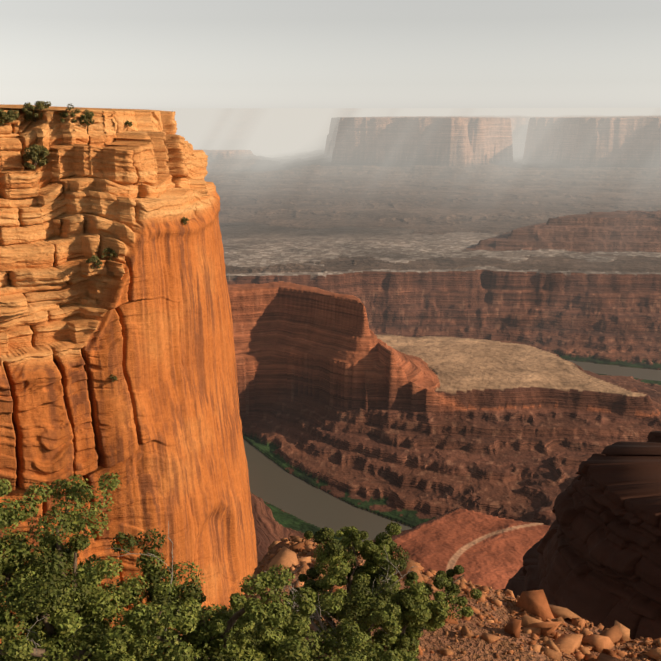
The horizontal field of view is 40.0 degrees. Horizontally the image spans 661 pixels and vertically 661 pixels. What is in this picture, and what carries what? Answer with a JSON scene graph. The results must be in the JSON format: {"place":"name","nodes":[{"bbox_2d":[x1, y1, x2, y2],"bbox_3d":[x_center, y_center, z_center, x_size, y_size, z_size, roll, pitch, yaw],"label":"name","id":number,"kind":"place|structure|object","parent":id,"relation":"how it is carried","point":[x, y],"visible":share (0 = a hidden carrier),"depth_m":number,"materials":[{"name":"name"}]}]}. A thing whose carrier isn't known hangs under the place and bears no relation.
{"place":"outdoors","nodes":[
{"label":"outdoors","id":0,"kind":"place"},
{"bbox_2d":[0,104,257,653],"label":"cliff","id":1,"kind":"structure","parent":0,"point":[144,316],"depth_m":69.08,"materials":[{"name":"stone"}]},
{"bbox_2d":[0,109,19,125],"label":"cliff shrub","id":2,"kind":"object","parent":1,"relation":"on","point":[9,116],"visible":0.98,"depth_m":68.43,"materials":[{"name":"green plant"}]},
{"bbox_2d":[22,144,48,169],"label":"cliff shrub","id":3,"kind":"object","parent":1,"relation":"on","point":[34,152],"visible":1,"depth_m":67.55,"materials":[{"name":"green plant"}]},
{"bbox_2d":[22,101,50,121],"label":"cliff shrub","id":4,"kind":"object","parent":1,"relation":"on","point":[39,105],"visible":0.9,"depth_m":69.92,"materials":[{"name":"green plant"}]},
{"bbox_2d":[59,103,81,122],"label":"cliff shrub","id":5,"kind":"object","parent":1,"relation":"on","point":[62,115],"visible":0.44,"depth_m":69.20,"materials":[{"name":"green plant"}]},
{"bbox_2d":[71,110,94,125],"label":"cliff shrub","id":6,"kind":"object","parent":1,"relation":"on","point":[87,115],"visible":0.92,"depth_m":69.79,"materials":[{"name":"green plant"}]},
{"bbox_2d":[86,255,103,268],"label":"cliff shrub","id":7,"kind":"object","parent":1,"relation":"on","point":[93,258],"visible":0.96,"depth_m":65.84,"materials":[{"name":"green plant"}]},
{"bbox_2d":[102,248,117,259],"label":"cliff shrub","id":8,"kind":"object","parent":1,"relation":"on","point":[113,254],"visible":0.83,"depth_m":66.80,"materials":[{"name":"green plant"}]},
{"bbox_2d":[110,374,117,381],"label":"cliff shrub","id":9,"kind":"object","parent":1,"relation":"on","point":[114,377],"visible":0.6,"depth_m":67.32,"materials":[{"name":"green plant"}]},
{"bbox_2d":[125,120,132,126],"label":"cliff shrub","id":10,"kind":"object","parent":1,"relation":"on","point":[129,124],"visible":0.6,"depth_m":73.47,"materials":[{"name":"green plant"}]},
{"bbox_2d":[181,217,188,224],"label":"cliff shrub","id":11,"kind":"object","parent":1,"relation":"on","point":[184,220],"visible":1,"depth_m":71.04,"materials":[{"name":"green plant"}]},
{"bbox_2d":[0,0,660,107],"label":"sky","id":12,"kind":"structure","parent":0,"point":[81,53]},
{"bbox_2d":[111,108,660,589],"bbox_3d":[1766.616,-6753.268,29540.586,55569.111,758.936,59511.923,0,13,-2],"label":"canyon terrain","id":13,"kind":"structure","parent":0,"point":[427,304],"depth_m":2503.79,"materials":[{"name":"brown stone"}]},
{"bbox_2d":[243,360,660,541],"bbox_3d":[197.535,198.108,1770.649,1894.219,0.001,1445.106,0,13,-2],"label":"river water","id":14,"kind":"structure","parent":0,"point":[272,483],"depth_m":1474.94,"materials":[{"name":"grey liquid"}]},
{"bbox_2d":[246,538,658,660],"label":"rocky ground","id":15,"kind":"structure","parent":0,"point":[479,649],"depth_m":16.33,"materials":[{"name":"brown stone"}]},
{"bbox_2d":[0,472,418,660],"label":"juniper","id":16,"kind":"object","parent":15,"relation":"on","point":[60,614],"visible":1,"depth_m":8.10,"materials":[{"name":"green plant"}]},
{"bbox_2d":[264,522,481,660],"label":"juniper","id":17,"kind":"object","parent":15,"relation":"on","point":[374,598],"visible":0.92,"depth_m":13.69,"materials":[{"name":"green plant"}]},
{"bbox_2d":[241,536,660,660],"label":"talus rocks","id":18,"kind":"object","parent":15,"relation":"on","point":[538,613],"visible":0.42,"depth_m":17.48,"materials":[{"name":"brown stone"}]},
{"bbox_2d":[501,431,660,640],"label":"rock outcrop","id":19,"kind":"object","parent":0,"point":[593,554],"depth_m":162.39,"materials":[{"name":"brown stone"}]}
]}

